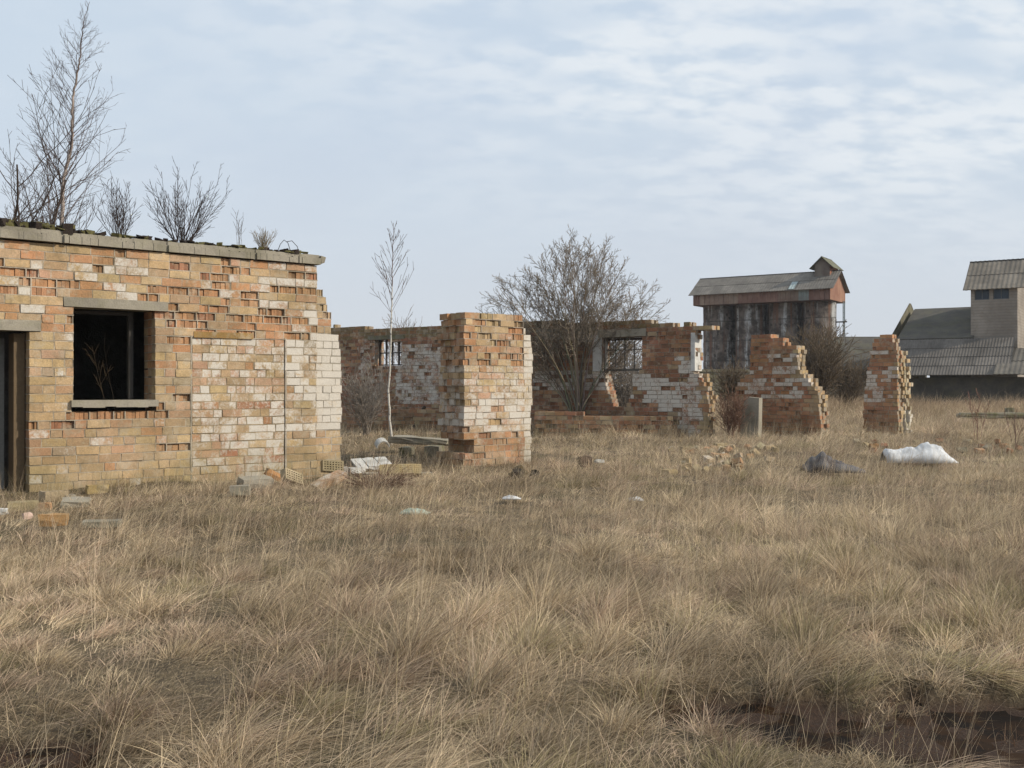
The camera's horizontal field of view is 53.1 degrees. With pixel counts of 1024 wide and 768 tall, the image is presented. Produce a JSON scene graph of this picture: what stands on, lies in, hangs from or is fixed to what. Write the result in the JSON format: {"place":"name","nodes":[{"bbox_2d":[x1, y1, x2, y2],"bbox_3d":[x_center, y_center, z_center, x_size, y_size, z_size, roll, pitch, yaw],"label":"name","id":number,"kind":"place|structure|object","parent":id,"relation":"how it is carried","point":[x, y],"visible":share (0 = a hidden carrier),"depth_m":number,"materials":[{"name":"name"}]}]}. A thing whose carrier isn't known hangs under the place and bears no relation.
{"place":"outdoors","nodes":[
{"label":"outdoors","id":0,"kind":"place"},
{"bbox_2d":[362,472,431,476],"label":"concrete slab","id":1,"kind":"structure","parent":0,"point":[366,473],"depth_m":15.46,"materials":[{"name":"grey concrete"}]},
{"bbox_2d":[0,385,1023,767],"bbox_3d":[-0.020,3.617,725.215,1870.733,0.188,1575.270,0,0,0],"label":"ground","id":2,"kind":"structure","parent":0,"point":[210,693],"depth_m":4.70,"materials":[{"name":"brown plant"}]},
{"bbox_2d":[0,508,7,514],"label":"stone","id":3,"kind":"object","parent":2,"relation":"on","point":[3,511],"visible":0.67,"depth_m":10.71,"materials":[{"name":"grey stone"}]},
{"bbox_2d":[7,500,38,511],"bbox_3d":[-5.397,1.346,11.306,0.330,0.109,0.160,0,0,-29],"label":"broken brick","id":4,"kind":"object","parent":2,"relation":"on","point":[16,504],"visible":0.6,"depth_m":11.25,"materials":[{"name":"beige brick"}]},
{"bbox_2d":[21,512,32,518],"bbox_3d":[-4.798,1.304,10.139,0.061,0.070,0.101,0,0,44],"label":"stone","id":5,"kind":"object","parent":2,"relation":"on","point":[30,515],"visible":0.9,"depth_m":10.12,"materials":[{"name":"stone"}]},
{"bbox_2d":[38,502,51,510],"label":"broken brick","id":6,"kind":"object","parent":2,"relation":"on","point":[42,506],"visible":0.76,"depth_m":11.03,"materials":[{"name":"brick"}]},
{"bbox_2d":[0,748,106,767],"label":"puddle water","id":7,"kind":"structure","parent":2,"relation":"on","point":[54,750],"depth_m":3.86,"materials":[{"name":"liquid"}]},
{"bbox_2d":[38,513,68,526],"bbox_3d":[-4.372,1.293,9.768,0.268,0.124,0.139,0,0,-17],"label":"broken brick","id":8,"kind":"object","parent":2,"relation":"on","point":[56,516],"visible":0.94,"depth_m":9.71,"materials":[{"name":"brick"}]},
{"bbox_2d":[38,490,68,501],"bbox_3d":[-5.311,1.296,11.865,0.278,0.128,0.206,0,0,-43],"label":"broken brick","id":9,"kind":"object","parent":2,"relation":"on","point":[42,493],"visible":0.66,"depth_m":11.78,"materials":[{"name":"beige brick"}]},
{"bbox_2d":[0,61,128,232],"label":"bare tree","id":10,"kind":"object","parent":2,"relation":"on","point":[20,215],"visible":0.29,"depth_m":17.82,"materials":[{"name":"brown plant"}]},
{"bbox_2d":[12,2,126,229],"bbox_3d":[-8.995,-3.930,20.899,2.111,7.995,2.370,0,0,-32],"label":"birch tree","id":11,"kind":"object","parent":2,"relation":"on","point":[69,151],"visible":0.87,"depth_m":21.00,"materials":[{"name":"brown plant"}]},
{"bbox_2d":[60,496,91,508],"bbox_3d":[-4.788,1.299,11.246,0.304,0.080,0.250,0,8,-17],"label":"concrete lump","id":12,"kind":"object","parent":2,"relation":"on","point":[74,502],"visible":0.76,"depth_m":11.16,"materials":[{"name":"grey concrete"}]},
{"bbox_2d":[85,484,108,493],"bbox_3d":[-5.205,1.317,12.854,0.277,0.116,0.132,0,0,-37],"label":"broken brick","id":13,"kind":"object","parent":2,"relation":"on","point":[94,487],"visible":0.92,"depth_m":12.79,"materials":[{"name":"beige brick"}]},
{"bbox_2d":[82,519,122,527],"bbox_3d":[-3.984,1.356,9.952,0.356,0.070,0.166,0,0,-11],"label":"concrete lump","id":14,"kind":"object","parent":2,"relation":"on","point":[98,523],"visible":0.58,"depth_m":9.89,"materials":[{"name":"grey concrete"}]},
{"bbox_2d":[0,218,341,492],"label":"ruined building","id":15,"kind":"structure","parent":2,"relation":"on","point":[218,352],"depth_m":14.19,"materials":[{"name":"brick"}]},
{"bbox_2d":[24,205,85,224],"bbox_3d":[-6.471,-2.267,14.529,0.691,0.609,0.745,0,0,13],"label":"bare shrub","id":16,"kind":"object","parent":15,"relation":"on","point":[43,218],"visible":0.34,"depth_m":14.63,"materials":[{"name":"brown plant"}]},
{"bbox_2d":[84,339,114,409],"bbox_3d":[-5.693,-0.161,14.053,0.297,1.112,0.472,0,0,41],"label":"sapling","id":17,"kind":"object","parent":15,"relation":"in","point":[100,371],"visible":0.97,"depth_m":14.14,"materials":[{"name":"brown plant"}]},
{"bbox_2d":[73,310,132,398],"bbox_3d":[-5.577,-0.392,13.846,0.875,1.190,0.080,0,0,-39],"label":"window frame","id":18,"kind":"structure","parent":15,"relation":"in","point":[129,315],"depth_m":14.06,"materials":[{"name":"grey wood"}]},
{"bbox_2d":[88,171,142,235],"bbox_3d":[-5.752,-2.554,14.888,0.730,1.186,0.876,0,0,-38],"label":"bare shrub","id":19,"kind":"object","parent":15,"relation":"on","point":[114,215],"visible":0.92,"depth_m":14.87,"materials":[{"name":"brown plant"}]},
{"bbox_2d":[142,157,229,242],"bbox_3d":[-4.847,-2.631,15.379,1.264,1.349,1.384,0,0,0],"label":"bare shrub","id":20,"kind":"object","parent":15,"relation":"on","point":[182,228],"visible":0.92,"depth_m":15.25,"materials":[{"name":"brown plant"}]},
{"bbox_2d":[192,331,284,481],"bbox_3d":[-4.041,0.385,14.874,1.411,2.236,0.449,0,0,-39],"label":"bricked up doorway","id":21,"kind":"structure","parent":15,"relation":"in","point":[238,384],"depth_m":14.69,"materials":[{"name":"brick"}]},
{"bbox_2d":[233,210,245,244],"bbox_3d":[-3.942,-2.237,14.765,0.168,0.567,0.261,0,0,0],"label":"weed tuft","id":22,"kind":"object","parent":15,"relation":"on","point":[239,228],"visible":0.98,"depth_m":14.79,"materials":[{"name":"brown plant"}]},
{"bbox_2d":[251,227,276,247],"bbox_3d":[-3.671,-2.140,15.067,0.406,0.377,0.383,0,0,21],"label":"weed tuft","id":23,"kind":"object","parent":15,"relation":"on","point":[261,240],"visible":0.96,"depth_m":15.06,"materials":[{"name":"brown plant"}]},
{"bbox_2d":[278,240,299,262],"bbox_3d":[-3.309,-1.970,15.170,0.331,0.334,0.061,0,0,-39],"label":"rusty wire","id":24,"kind":"object","parent":15,"relation":"attached to","point":[289,248],"visible":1,"depth_m":15.20,"materials":[{"name":"brown metal"}]},
{"bbox_2d":[229,484,250,495],"bbox_3d":[-3.238,1.263,12.201,0.242,0.119,0.179,0,0,-11],"label":"concrete lump","id":25,"kind":"object","parent":2,"relation":"on","point":[241,488],"visible":0.8,"depth_m":12.12,"materials":[{"name":"grey concrete"}]},
{"bbox_2d":[237,475,273,488],"bbox_3d":[-3.323,1.275,13.247,0.426,0.144,0.265,0,6,-34],"label":"concrete lump","id":26,"kind":"object","parent":2,"relation":"on","point":[253,479],"visible":0.68,"depth_m":13.15,"materials":[{"name":"grey concrete"}]},
{"bbox_2d":[263,468,280,480],"bbox_3d":[-3.309,1.281,14.297,0.306,0.110,0.138,32,-15,-25],"label":"broken brick","id":27,"kind":"object","parent":2,"relation":"on","point":[272,473],"visible":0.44,"depth_m":14.23,"materials":[{"name":"orange brick"}]},
{"bbox_2d":[280,468,302,485],"bbox_3d":[-2.958,1.255,13.754,0.103,0.165,0.315,-28,-35,26],"label":"perforated brick","id":28,"kind":"object","parent":2,"relation":"on","point":[294,473],"visible":0.72,"depth_m":13.70,"materials":[{"name":"beige brick"}]},
{"bbox_2d":[310,470,347,490],"bbox_3d":[-2.429,1.283,13.576,0.208,0.096,0.506,14,30,42],"label":"broken brick","id":29,"kind":"object","parent":2,"relation":"on","point":[330,476],"visible":0.58,"depth_m":13.55,"materials":[{"name":"beige brick"}]},
{"bbox_2d":[320,460,343,472],"bbox_3d":[-2.581,1.185,14.690,0.316,0.166,0.103,7,-22,-28],"label":"perforated brick","id":30,"kind":"object","parent":2,"relation":"on","point":[325,465],"visible":0.79,"depth_m":14.64,"materials":[{"name":"beige brick"}]},
{"bbox_2d":[348,467,365,472],"bbox_3d":[-2.409,1.335,15.880,0.263,0.091,0.190,0,0,-29],"label":"white slab","id":31,"kind":"object","parent":2,"relation":"on","point":[359,470],"depth_m":15.82,"materials":[{"name":"white concrete"}]},
{"bbox_2d":[340,352,399,434],"bbox_3d":[-4.146,0.263,28.602,1.969,2.368,2.095,0,0,0],"label":"scrub bush","id":32,"kind":"object","parent":2,"relation":"on","point":[366,411],"visible":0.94,"depth_m":28.36,"materials":[{"name":"brown plant"}]},
{"bbox_2d":[350,457,391,469],"bbox_3d":[-2.284,1.288,16.611,0.595,0.070,0.584,-3,11,-20],"label":"white slab","id":33,"kind":"object","parent":2,"relation":"on","point":[365,461],"depth_m":16.57,"materials":[{"name":"white concrete"}]},
{"bbox_2d":[333,446,422,490],"bbox_3d":[-1.717,1.095,13.254,1.143,0.582,1.058,0,0,0],"label":"scrub bush","id":34,"kind":"object","parent":2,"relation":"on","point":[391,484],"visible":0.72,"depth_m":13.22,"materials":[{"name":"brown plant"}]},
{"bbox_2d":[374,438,389,447],"bbox_3d":[-2.502,1.151,19.804,0.257,0.175,0.180,13,14,-28],"label":"broken pipe","id":35,"kind":"object","parent":2,"relation":"on","point":[378,441],"visible":0.99,"depth_m":19.75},
{"bbox_2d":[379,464,393,477],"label":"perforated brick","id":36,"kind":"object","parent":2,"relation":"on","point":[381,467],"visible":0.41,"depth_m":14.86,"materials":[{"name":"beige brick"}]},
{"bbox_2d":[371,221,413,444],"bbox_3d":[-2.831,-1.143,24.042,1.021,5.354,0.960,0,0,0],"label":"young birch","id":37,"kind":"object","parent":2,"relation":"on","point":[389,407],"visible":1,"depth_m":24.00,"materials":[{"name":"grey plant"}]},
{"bbox_2d":[346,405,441,433],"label":"brick wall","id":38,"kind":"structure","parent":2,"relation":"on","point":[401,418],"depth_m":30.46,"materials":[{"name":"brown brick"}]},
{"bbox_2d":[393,464,399,476],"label":"perforated brick","id":39,"kind":"object","parent":2,"relation":"on","point":[396,468],"visible":0.41,"depth_m":14.88,"materials":[{"name":"beige brick"}]},
{"bbox_2d":[400,464,407,477],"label":"perforated brick","id":40,"kind":"object","parent":2,"relation":"on","point":[403,466],"visible":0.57,"depth_m":14.94,"materials":[{"name":"beige brick"}]},
{"bbox_2d":[398,446,414,457],"bbox_3d":[-1.975,1.295,19.279,0.207,0.239,0.406,0,0,14],"label":"foundation block","id":41,"kind":"object","parent":2,"relation":"on","point":[404,450],"depth_m":19.11,"materials":[{"name":"concrete"}]},
{"bbox_2d":[382,306,431,365],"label":"scrub bush","id":42,"kind":"object","parent":2,"relation":"on","point":[396,345],"visible":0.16,"depth_m":59.68,"materials":[{"name":"brown plant"}]},
{"bbox_2d":[407,464,414,476],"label":"perforated brick","id":43,"kind":"object","parent":2,"relation":"on","point":[411,468],"visible":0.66,"depth_m":14.98,"materials":[{"name":"beige brick"}]},
{"bbox_2d":[399,508,430,514],"bbox_3d":[-0.993,1.293,10.431,0.310,0.065,0.180,0,0,6],"label":"plastic scrap","id":44,"kind":"object","parent":2,"relation":"on","point":[410,512],"visible":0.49,"depth_m":10.37,"materials":[{"name":"plastic"}]},
{"bbox_2d":[409,464,420,477],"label":"perforated brick","id":45,"kind":"object","parent":2,"relation":"on","point":[416,471],"visible":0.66,"depth_m":15.02,"materials":[{"name":"beige brick"}]},
{"bbox_2d":[424,445,444,457],"bbox_3d":[-1.458,1.276,19.281,0.310,0.237,0.401,0,0,14],"label":"foundation block","id":46,"kind":"object","parent":2,"relation":"on","point":[431,450],"depth_m":19.10,"materials":[{"name":"concrete"}]},
{"bbox_2d":[388,435,447,445],"bbox_3d":[-1.771,1.109,20.014,1.271,0.155,0.636,2,0,14],"label":"foundation slab","id":47,"kind":"object","parent":46,"relation":"on","point":[406,439],"depth_m":19.75,"materials":[{"name":"concrete"}]},
{"bbox_2d":[436,312,532,468],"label":"ruined brick pier","id":48,"kind":"structure","parent":2,"relation":"on","point":[485,388],"depth_m":17.62,"materials":[{"name":"beige brick"}]},
{"bbox_2d":[502,495,520,499],"bbox_3d":[-0.004,1.334,12.063,0.224,0.051,0.132,0,0,6],"label":"plastic scrap","id":49,"kind":"object","parent":2,"relation":"on","point":[508,497],"visible":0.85,"depth_m":12.02,"materials":[{"name":"plastic"}]},
{"bbox_2d":[508,465,539,479],"bbox_3d":[0.176,1.340,15.092,0.471,0.290,0.517,0,0,0],"label":"soil clod","id":50,"kind":"object","parent":2,"relation":"on","point":[517,471],"visible":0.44,"depth_m":14.99,"materials":[{"name":"soil"}]},
{"bbox_2d":[331,319,719,437],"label":"ruined back wall","id":51,"kind":"structure","parent":2,"relation":"on","point":[669,379],"depth_m":28.85,"materials":[{"name":"brick"}]},
{"bbox_2d":[604,337,642,370],"bbox_3d":[3.129,-0.827,28.425,1.267,0.929,0.120,0,0,38],"label":"window frame","id":52,"kind":"structure","parent":51,"relation":"in","point":[617,339],"depth_m":28.50,"materials":[{"name":"black metal"}]},
{"bbox_2d":[476,224,670,411],"bbox_3d":[1.733,-1.539,28.855,5.548,5.981,3.551,0,0,0],"label":"bare tree","id":53,"kind":"object","parent":2,"relation":"on","point":[587,317],"visible":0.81,"depth_m":28.72,"materials":[{"name":"brown plant"}]},
{"bbox_2d":[577,455,591,466],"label":"broken brick","id":54,"kind":"object","parent":2,"relation":"on","point":[588,457],"visible":0.68,"depth_m":17.49,"materials":[{"name":"brick"}]},
{"bbox_2d":[534,411,673,437],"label":"brick wall","id":55,"kind":"structure","parent":2,"relation":"on","point":[545,421],"depth_m":27.36,"materials":[{"name":"brown brick"}]},
{"bbox_2d":[610,340,641,406],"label":"scrub bush","id":56,"kind":"object","parent":2,"relation":"on","point":[624,392],"visible":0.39,"depth_m":45.25,"materials":[{"name":"brown plant"}]},
{"bbox_2d":[661,469,677,474],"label":"broken brick","id":57,"kind":"object","parent":2,"relation":"on","point":[674,470],"visible":0.58,"depth_m":15.95,"materials":[{"name":"beige brick"}]},
{"bbox_2d":[681,458,691,463],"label":"loose brick","id":58,"kind":"object","parent":2,"relation":"on","point":[687,460],"visible":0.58,"depth_m":17.55,"materials":[{"name":"beige brick"}]},
{"bbox_2d":[691,464,701,471],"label":"loose brick","id":59,"kind":"object","parent":2,"relation":"on","point":[693,466],"visible":0.28,"depth_m":16.42,"materials":[{"name":"beige brick"}]},
{"bbox_2d":[702,455,714,462],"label":"loose brick","id":60,"kind":"object","parent":2,"relation":"on","point":[706,458],"visible":0.56,"depth_m":18.36,"materials":[{"name":"white brick"}]},
{"bbox_2d":[712,443,727,447],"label":"broken brick","id":61,"kind":"object","parent":2,"relation":"on","point":[722,444],"visible":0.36,"depth_m":22.18,"materials":[{"name":"beige brick"}]},
{"bbox_2d":[699,369,749,396],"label":"yard wall","id":62,"kind":"structure","parent":2,"relation":"on","point":[709,371],"depth_m":80.00,"materials":[{"name":"concrete"}]},
{"bbox_2d":[719,453,729,459],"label":"loose brick","id":63,"kind":"object","parent":2,"relation":"on","point":[727,455],"visible":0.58,"depth_m":18.61,"materials":[{"name":"beige brick"}]},
{"bbox_2d":[705,355,750,405],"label":"scrub bush","id":64,"kind":"object","parent":2,"relation":"on","point":[731,378],"visible":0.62,"depth_m":49.63,"materials":[{"name":"brown plant"}]},
{"bbox_2d":[723,446,732,452],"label":"loose brick","id":65,"kind":"object","parent":2,"relation":"on","point":[728,448],"visible":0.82,"depth_m":19.74,"materials":[{"name":"orange brick"}]},
{"bbox_2d":[707,381,755,437],"bbox_3d":[5.811,0.685,26.556,1.068,1.505,1.352,0,0,40],"label":"scrub bush","id":66,"kind":"object","parent":2,"relation":"on","point":[733,414],"visible":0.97,"depth_m":26.41,"materials":[{"name":"brown plant"}]},
{"bbox_2d":[733,452,742,458],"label":"loose brick","id":67,"kind":"object","parent":2,"relation":"on","point":[737,454],"visible":0.64,"depth_m":18.47,"materials":[{"name":"beige brick"}]},
{"bbox_2d":[740,397,761,439],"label":"upright slab","id":68,"kind":"structure","parent":2,"relation":"on","point":[755,404],"depth_m":26.62,"materials":[{"name":"concrete"}]},
{"bbox_2d":[749,448,758,455],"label":"loose brick","id":69,"kind":"object","parent":2,"relation":"on","point":[751,451],"visible":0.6,"depth_m":19.38,"materials":[{"name":"beige brick"}]},
{"bbox_2d":[755,442,764,451],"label":"loose brick","id":70,"kind":"object","parent":2,"relation":"on","point":[758,446],"visible":0.66,"depth_m":20.05,"materials":[{"name":"beige brick"}]},
{"bbox_2d":[762,444,774,450],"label":"loose brick","id":71,"kind":"object","parent":2,"relation":"on","point":[770,445],"visible":0.48,"depth_m":20.64,"materials":[{"name":"beige brick"}]},
{"bbox_2d":[688,256,849,368],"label":"grain silo block","id":72,"kind":"structure","parent":2,"relation":"on","point":[739,310],"depth_m":100.77,"materials":[{"name":"concrete"}]},
{"bbox_2d":[764,456,775,462],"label":"loose brick","id":73,"kind":"object","parent":2,"relation":"on","point":[773,458],"visible":0.68,"depth_m":17.94,"materials":[{"name":"beige brick"}]},
{"bbox_2d":[771,447,778,452],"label":"loose brick","id":74,"kind":"object","parent":2,"relation":"on","point":[775,449],"visible":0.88,"depth_m":19.88,"materials":[{"name":"beige brick"}]},
{"bbox_2d":[735,334,829,436],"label":"stepped brick pier","id":75,"kind":"structure","parent":2,"relation":"on","point":[780,381],"depth_m":28.58,"materials":[{"name":"brown brick"}]},
{"bbox_2d":[624,699,1023,767],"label":"bare soil","id":76,"kind":"structure","parent":2,"relation":"on","point":[996,723],"depth_m":4.13,"materials":[{"name":"brown soil"}]},
{"bbox_2d":[783,315,871,399],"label":"scrub bush","id":77,"kind":"object","parent":2,"relation":"on","point":[821,368],"visible":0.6,"depth_m":51.36,"materials":[{"name":"brown plant"}]},
{"bbox_2d":[801,451,865,472],"bbox_3d":[4.809,1.162,15.315,0.921,0.321,0.499,0,0,6],"label":"dark sack","id":78,"kind":"object","parent":2,"relation":"on","point":[810,461],"visible":0.81,"depth_m":15.16,"materials":[{"name":"fabric"}]},
{"bbox_2d":[822,337,879,400],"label":"barn","id":79,"kind":"structure","parent":2,"relation":"on","point":[865,342],"depth_m":83.46,"materials":[{"name":"concrete"}]},
{"bbox_2d":[831,351,870,408],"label":"scrub bush","id":80,"kind":"object","parent":2,"relation":"on","point":[851,382],"visible":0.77,"depth_m":57.71,"materials":[{"name":"brown plant"}]},
{"bbox_2d":[868,443,878,448],"bbox_3d":[7.440,1.281,21.071,0.188,0.112,0.127,0,-13,-4],"label":"rubble piece","id":81,"kind":"object","parent":2,"relation":"on","point":[873,446],"visible":0.52,"depth_m":21.02,"materials":[{"name":"brick"}]},
{"bbox_2d":[863,334,912,433],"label":"narrow brick pier","id":82,"kind":"structure","parent":2,"relation":"on","point":[887,394],"depth_m":29.18,"materials":[{"name":"brown brick"}]},
{"bbox_2d":[880,442,956,462],"bbox_3d":[7.093,1.194,17.848,1.227,0.370,0.618,0,0,6],"label":"white sack","id":83,"kind":"object","parent":2,"relation":"on","point":[931,448],"visible":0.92,"depth_m":17.64,"materials":[{"name":"fabric"}]},
{"bbox_2d":[892,258,1023,406],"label":"farm building","id":84,"kind":"structure","parent":2,"relation":"on","point":[978,344],"depth_m":69.73,"materials":[{"name":"beige brick"}]},
{"bbox_2d":[975,289,988,299],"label":"window","id":85,"kind":"structure","parent":84,"relation":"in","point":[979,294],"depth_m":70.21,"materials":[{"name":"grey glass"}]},
{"bbox_2d":[993,288,1008,298],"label":"window","id":86,"kind":"structure","parent":84,"relation":"in","point":[997,293],"depth_m":69.56,"materials":[{"name":"grey glass"}]},
{"bbox_2d":[957,447,967,452],"bbox_3d":[8.959,1.313,20.380,0.194,0.112,0.129,0,-20,19],"label":"rubble piece","id":87,"kind":"object","parent":2,"relation":"on","point":[963,449],"visible":0.76,"depth_m":20.33,"materials":[{"name":"brick"}]},
{"bbox_2d":[965,388,990,440],"bbox_3d":[11.555,0.756,25.500,0.286,1.329,0.754,0,0,-24],"label":"sapling","id":88,"kind":"object","parent":2,"relation":"on","point":[976,413],"visible":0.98,"depth_m":25.48,"materials":[{"name":"brown plant"}]},
{"bbox_2d":[974,448,984,453],"bbox_3d":[9.240,1.328,20.217,0.188,0.110,0.133,0,13,-6],"label":"rubble piece","id":89,"kind":"object","parent":2,"relation":"on","point":[976,450],"visible":0.54,"depth_m":20.18,"materials":[{"name":"brick"}]},
{"bbox_2d":[982,445,992,451],"bbox_3d":[9.559,1.292,20.572,0.125,0.111,0.156,-30,10,-19],"label":"rubble piece","id":90,"kind":"object","parent":2,"relation":"on","point":[985,446],"visible":0.56,"depth_m":20.53,"materials":[{"name":"brick"}]},
{"bbox_2d":[956,412,1023,418],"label":"field beam","id":91,"kind":"structure","parent":2,"relation":"on","point":[1019,415],"depth_m":37.91,"materials":[{"name":"concrete"}]},
{"bbox_2d":[1004,408,1014,420],"bbox_3d":[19.421,1.220,39.996,0.292,0.610,0.311,0,0,0],"label":"field post","id":92,"kind":"object","parent":2,"relation":"on","point":[1008,409],"visible":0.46,"depth_m":39.85,"materials":[{"name":"concrete"}]},
{"bbox_2d":[1004,410,1023,444],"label":"sapling","id":93,"kind":"object","parent":2,"relation":"on","point":[1015,430],"visible":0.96,"depth_m":22.73,"materials":[{"name":"brown plant"}]},
{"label":"loose brick","id":94,"kind":"object","parent":2,"relation":"on","visible":0},
{"bbox_2d":[731,457,743,466],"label":"loose brick","id":95,"kind":"object","parent":94,"relation":"on","point":[736,460],"visible":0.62,"depth_m":17.42,"materials":[{"name":"orange brick"}]},
{"bbox_2d":[0,0,1023,385],"label":"sky","id":96,"kind":"structure","parent":0,"point":[881,140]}
]}

